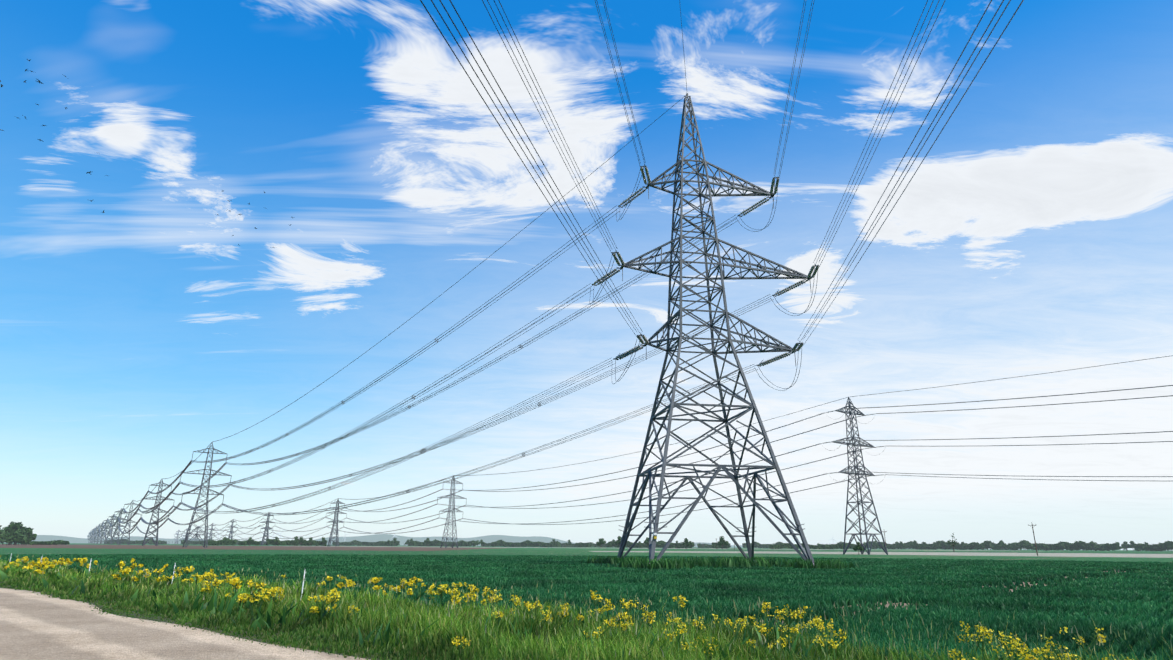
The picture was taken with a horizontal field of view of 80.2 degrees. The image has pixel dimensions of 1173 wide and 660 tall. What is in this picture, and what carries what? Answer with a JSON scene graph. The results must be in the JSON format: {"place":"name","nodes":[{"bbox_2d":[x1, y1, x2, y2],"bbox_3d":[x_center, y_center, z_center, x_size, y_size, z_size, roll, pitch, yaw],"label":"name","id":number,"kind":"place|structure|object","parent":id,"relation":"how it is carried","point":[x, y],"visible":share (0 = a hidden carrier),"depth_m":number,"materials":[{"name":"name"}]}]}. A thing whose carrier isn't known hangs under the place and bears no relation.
{"place":"outdoors","nodes":[
{"label":"outdoors","id":0,"kind":"place"},
{"bbox_2d":[0,588,369,659],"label":"road","id":1,"kind":"structure","parent":0,"point":[35,626],"depth_m":13.48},
{"bbox_2d":[4,534,757,547],"bbox_3d":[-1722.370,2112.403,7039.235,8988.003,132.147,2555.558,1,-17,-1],"label":"distant hills","id":2,"kind":"structure","parent":0,"point":[404,539],"depth_m":7967.05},
{"bbox_2d":[0,560,1150,659],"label":"verge ground","id":3,"kind":"structure","parent":0,"point":[173,622],"depth_m":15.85,"materials":[{"name":"green plant"}]},
{"bbox_2d":[10,553,305,599],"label":"fence stakes","id":4,"kind":"object","parent":3,"relation":"on","point":[174,571],"visible":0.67,"depth_m":27.81,"materials":[{"name":"white"}]},
{"bbox_2d":[4,556,1133,659],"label":"yellow flowers","id":5,"kind":"object","parent":3,"relation":"on","point":[275,590],"depth_m":14.58,"materials":[{"name":"yellow plant"}]},
{"bbox_2d":[0,564,1146,659],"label":"verge broadleaf weeds","id":6,"kind":"object","parent":3,"relation":"on","point":[258,622],"visible":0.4,"depth_m":15.07,"materials":[{"name":"green plant"}]},
{"bbox_2d":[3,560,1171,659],"bbox_3d":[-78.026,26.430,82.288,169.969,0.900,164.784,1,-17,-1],"label":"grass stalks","id":7,"kind":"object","parent":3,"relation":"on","point":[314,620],"depth_m":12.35,"materials":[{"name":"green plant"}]},
{"bbox_2d":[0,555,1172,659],"bbox_3d":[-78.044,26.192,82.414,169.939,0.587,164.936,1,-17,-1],"label":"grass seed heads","id":8,"kind":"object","parent":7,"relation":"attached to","point":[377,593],"depth_m":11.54,"materials":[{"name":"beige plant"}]},
{"bbox_2d":[0,543,1172,601],"bbox_3d":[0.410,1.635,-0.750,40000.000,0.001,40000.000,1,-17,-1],"label":"ground","id":9,"kind":"structure","parent":0,"point":[564,551],"depth_m":184.80,"materials":[{"name":"green plant"}]},
{"bbox_2d":[0,521,22,544],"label":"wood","id":10,"kind":"object","parent":9,"relation":"on","point":[13,527],"visible":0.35,"depth_m":546.88,"materials":[{"name":"green plant"}]},
{"bbox_2d":[7,522,23,544],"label":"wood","id":11,"kind":"object","parent":9,"relation":"on","point":[21,528],"visible":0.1,"depth_m":561.11,"materials":[{"name":"green plant"}]},
{"bbox_2d":[0,532,31,544],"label":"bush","id":12,"kind":"object","parent":9,"relation":"on","point":[8,537],"visible":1,"depth_m":524.18,"materials":[{"name":"green plant"}]},
{"bbox_2d":[20,527,36,544],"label":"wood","id":13,"kind":"object","parent":9,"relation":"on","point":[26,533],"visible":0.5,"depth_m":532.82,"materials":[{"name":"green plant"}]},
{"bbox_2d":[29,540,69,544],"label":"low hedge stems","id":14,"kind":"object","parent":9,"relation":"on","point":[57,542],"visible":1,"depth_m":591.26,"materials":[{"name":"green plant"}]},
{"bbox_2d":[96,523,103,543],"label":"pylon","id":15,"kind":"object","parent":9,"relation":"on","point":[100,534],"visible":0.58,"depth_m":1656.14,"materials":[{"name":"grey metal"}]},
{"bbox_2d":[99,520,109,542],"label":"pylon","id":16,"kind":"object","parent":9,"relation":"on","point":[105,526],"visible":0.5,"depth_m":1431.54,"materials":[{"name":"grey metal"}]},
{"bbox_2d":[104,514,119,543],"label":"pylon","id":17,"kind":"object","parent":9,"relation":"on","point":[111,529],"visible":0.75,"depth_m":1201.25,"materials":[{"name":"grey metal"}]},
{"bbox_2d":[87,0,1172,540],"bbox_3d":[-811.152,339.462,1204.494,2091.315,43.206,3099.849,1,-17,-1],"label":"conductors","id":18,"kind":"object","parent":17,"relation":"attached to","point":[393,462],"visible":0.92,"depth_m":117.12,"materials":[{"name":"grey"}]},
{"bbox_2d":[110,509,126,543],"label":"pylon","id":19,"kind":"object","parent":9,"relation":"on","point":[118,524],"visible":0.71,"depth_m":1008.19,"materials":[{"name":"grey metal"}]},
{"bbox_2d":[118,500,140,544],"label":"pylon","id":20,"kind":"object","parent":9,"relation":"on","point":[125,530],"visible":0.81,"depth_m":812.69,"materials":[{"name":"grey metal"}]},
{"bbox_2d":[141,479,173,545],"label":"pylon","id":21,"kind":"object","parent":9,"relation":"on","point":[157,524],"visible":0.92,"depth_m":539.30,"materials":[{"name":"grey metal"}]},
{"bbox_2d":[180,442,231,547],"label":"pylon","id":22,"kind":"object","parent":9,"relation":"on","point":[206,506],"visible":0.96,"depth_m":340.32,"materials":[{"name":"grey metal"}]},
{"bbox_2d":[208,525,215,538],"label":"pylon","id":23,"kind":"object","parent":9,"relation":"on","point":[211,531],"visible":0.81,"depth_m":1589.37,"materials":[{"name":"grey metal"}]},
{"bbox_2d":[208,538,236,545],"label":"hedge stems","id":24,"kind":"object","parent":9,"relation":"on","point":[226,541],"visible":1,"depth_m":716.13,"materials":[{"name":"green plant"}]},
{"bbox_2d":[228,520,237,538],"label":"pylon","id":25,"kind":"object","parent":9,"relation":"on","point":[231,527],"visible":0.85,"depth_m":1316.07,"materials":[{"name":"grey metal"}]},
{"bbox_2d":[239,540,259,545],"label":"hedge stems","id":26,"kind":"object","parent":9,"relation":"on","point":[244,543],"visible":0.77,"depth_m":734.79,"materials":[{"name":"green plant"}]},
{"bbox_2d":[0,544,499,550],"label":"brown soil band","id":27,"kind":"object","parent":9,"relation":"on","point":[239,547],"visible":0.92,"depth_m":341.90,"materials":[{"name":"brown soil"}]},
{"bbox_2d":[260,514,273,544],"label":"pylon","id":28,"kind":"object","parent":9,"relation":"on","point":[265,531],"visible":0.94,"depth_m":1009.36,"materials":[{"name":"grey metal"}]},
{"bbox_2d":[272,537,279,545],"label":"tree","id":29,"kind":"object","parent":9,"relation":"on","point":[277,540],"visible":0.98,"depth_m":742.88,"materials":[{"name":"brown plant"}]},
{"bbox_2d":[266,539,298,545],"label":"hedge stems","id":30,"kind":"object","parent":9,"relation":"on","point":[285,542],"visible":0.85,"depth_m":747.41,"materials":[{"name":"green plant"}]},
{"bbox_2d":[296,537,306,545],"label":"tree","id":31,"kind":"object","parent":9,"relation":"on","point":[301,539],"visible":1,"depth_m":756.24,"materials":[{"name":"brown plant"}]},
{"bbox_2d":[306,537,313,543],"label":"tree","id":32,"kind":"object","parent":9,"relation":"on","point":[310,540],"visible":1,"depth_m":760.10,"materials":[{"name":"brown plant"}]},
{"bbox_2d":[301,540,326,545],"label":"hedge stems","id":33,"kind":"object","parent":9,"relation":"on","point":[316,543],"visible":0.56,"depth_m":767.92,"materials":[{"name":"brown plant"}]},
{"bbox_2d":[327,499,346,545],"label":"pylon","id":34,"kind":"object","parent":9,"relation":"on","point":[337,502],"visible":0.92,"depth_m":697.24,"materials":[{"name":"grey metal"}]},
{"bbox_2d":[391,538,398,545],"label":"hedge tree wood","id":35,"kind":"object","parent":9,"relation":"on","point":[394,541],"visible":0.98,"depth_m":1081.04,"materials":[{"name":"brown plant"}]},
{"bbox_2d":[95,539,714,547],"bbox_3d":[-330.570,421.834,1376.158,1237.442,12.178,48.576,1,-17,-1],"label":"tree line","id":36,"kind":"object","parent":9,"relation":"on","point":[349,543],"visible":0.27,"depth_m":1364.08,"materials":[{"name":"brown plant"}]},
{"bbox_2d":[437,476,466,547],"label":"pylon","id":37,"kind":"object","parent":9,"relation":"on","point":[454,508],"visible":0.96,"depth_m":457.91,"materials":[{"name":"grey metal"}]},
{"bbox_2d":[380,539,591,546],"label":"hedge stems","id":38,"kind":"object","parent":9,"relation":"on","point":[500,543],"visible":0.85,"depth_m":1135.22,"materials":[{"name":"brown plant"}]},
{"bbox_2d":[37,551,1125,624],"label":"tramline tracks","id":39,"kind":"object","parent":9,"relation":"on","point":[887,605],"visible":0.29,"depth_m":123.22,"materials":[{"name":"green plant"}]},
{"bbox_2d":[0,554,1172,659],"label":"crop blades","id":40,"kind":"object","parent":9,"relation":"on","point":[1132,598],"visible":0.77,"depth_m":27.58,"materials":[{"name":"green plant"}]},
{"bbox_2d":[596,539,604,545],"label":"tree","id":41,"kind":"object","parent":9,"relation":"on","point":[600,542],"visible":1,"depth_m":545.81,"materials":[{"name":"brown plant"}]},
{"bbox_2d":[615,536,621,544],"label":"tree","id":42,"kind":"object","parent":9,"relation":"on","point":[618,541],"visible":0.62,"depth_m":551.84,"materials":[{"name":"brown plant"}]},
{"bbox_2d":[328,546,988,550],"bbox_3d":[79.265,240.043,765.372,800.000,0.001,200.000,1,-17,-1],"label":"pale stubble","id":43,"kind":"object","parent":9,"relation":"on","point":[639,548],"visible":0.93,"depth_m":754.06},
{"bbox_2d":[604,540,729,548],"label":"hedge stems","id":44,"kind":"object","parent":9,"relation":"on","point":[661,543],"visible":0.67,"depth_m":918.70,"materials":[{"name":"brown plant"}]},
{"bbox_2d":[682,538,691,548],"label":"tree","id":45,"kind":"object","parent":9,"relation":"on","point":[686,542],"visible":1,"depth_m":551.29,"materials":[{"name":"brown plant"}]},
{"bbox_2d":[617,93,813,562],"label":"pylon","id":46,"kind":"object","parent":9,"relation":"on","point":[668,409],"visible":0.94,"depth_m":70.20,"materials":[{"name":"metal"}]},
{"bbox_2d":[581,555,858,569],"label":"pylon foot weeds","id":47,"kind":"object","parent":9,"relation":"on","point":[735,561],"visible":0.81,"depth_m":58.12,"materials":[{"name":"green plant"}]},
{"bbox_2d":[717,536,728,549],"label":"tree","id":48,"kind":"object","parent":9,"relation":"on","point":[721,542],"visible":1,"depth_m":538.83,"materials":[{"name":"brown plant"}]},
{"bbox_2d":[769,543,855,549],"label":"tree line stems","id":49,"kind":"object","parent":9,"relation":"on","point":[788,546],"visible":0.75,"depth_m":807.60,"materials":[{"name":"green plant"}]},
{"bbox_2d":[853,542,863,552],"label":"tree","id":50,"kind":"object","parent":9,"relation":"on","point":[858,547],"visible":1,"depth_m":198.12,"materials":[{"name":"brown plant"}]},
{"bbox_2d":[832,397,887,554],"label":"pylon","id":51,"kind":"object","parent":9,"relation":"on","point":[851,412],"visible":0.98,"depth_m":207.65,"materials":[{"name":"grey metal"}]},
{"bbox_2d":[593,167,883,476],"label":"insulator strings","id":52,"kind":"object","parent":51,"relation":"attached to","point":[630,352],"visible":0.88,"depth_m":72.88,"materials":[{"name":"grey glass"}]},
{"bbox_2d":[729,541,1021,549],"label":"tree line","id":53,"kind":"object","parent":9,"relation":"on","point":[756,545],"visible":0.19,"depth_m":1348.10,"materials":[{"name":"green plant"}]},
{"bbox_2d":[920,542,928,549],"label":"tree trunks","id":54,"kind":"object","parent":9,"relation":"on","point":[924,545],"visible":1,"depth_m":1035.86,"materials":[{"name":"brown plant"}]},
{"bbox_2d":[938,541,946,547],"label":"tree trunks","id":55,"kind":"object","parent":9,"relation":"on","point":[943,544],"visible":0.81,"depth_m":1054.23,"materials":[{"name":"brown plant"}]},
{"bbox_2d":[946,533,958,551],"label":"sparse tree","id":56,"kind":"object","parent":9,"relation":"on","point":[954,542],"visible":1,"depth_m":366.61,"materials":[{"name":"green plant"}]},
{"bbox_2d":[997,541,1005,547],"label":"tree trunks","id":57,"kind":"object","parent":9,"relation":"on","point":[1001,545],"visible":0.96,"depth_m":961.26,"materials":[{"name":"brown plant"}]},
{"bbox_2d":[863,540,1172,551],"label":"tree line","id":58,"kind":"object","parent":9,"relation":"on","point":[1164,546],"visible":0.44,"depth_m":946.20,"materials":[{"name":"plant"}]},
{"bbox_2d":[1020,541,1029,549],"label":"tree trunks","id":59,"kind":"object","parent":9,"relation":"on","point":[1025,545],"visible":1,"depth_m":943.29,"materials":[{"name":"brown plant"}]},
{"bbox_2d":[1028,522,1037,555],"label":"utility pole","id":60,"kind":"object","parent":9,"relation":"on","point":[1032,525],"visible":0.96,"depth_m":203.97,"materials":[{"name":"grey wood"}]},
{"bbox_2d":[1087,541,1097,550],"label":"tree trunks","id":61,"kind":"object","parent":9,"relation":"on","point":[1093,544],"visible":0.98,"depth_m":902.62,"materials":[{"name":"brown plant"}]},
{"bbox_2d":[1126,541,1134,547],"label":"tree trunks","id":62,"kind":"object","parent":9,"relation":"on","point":[1131,544],"visible":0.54,"depth_m":904.69,"materials":[{"name":"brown plant"}]},
{"bbox_2d":[0,0,1172,549],"label":"sky","id":63,"kind":"structure","parent":0,"point":[1034,234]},
{"bbox_2d":[591,551,1172,557],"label":"pale track","id":64,"kind":"structure","parent":0,"point":[1031,554],"depth_m":246.52,"materials":[{"name":"beige soil"}]}
]}

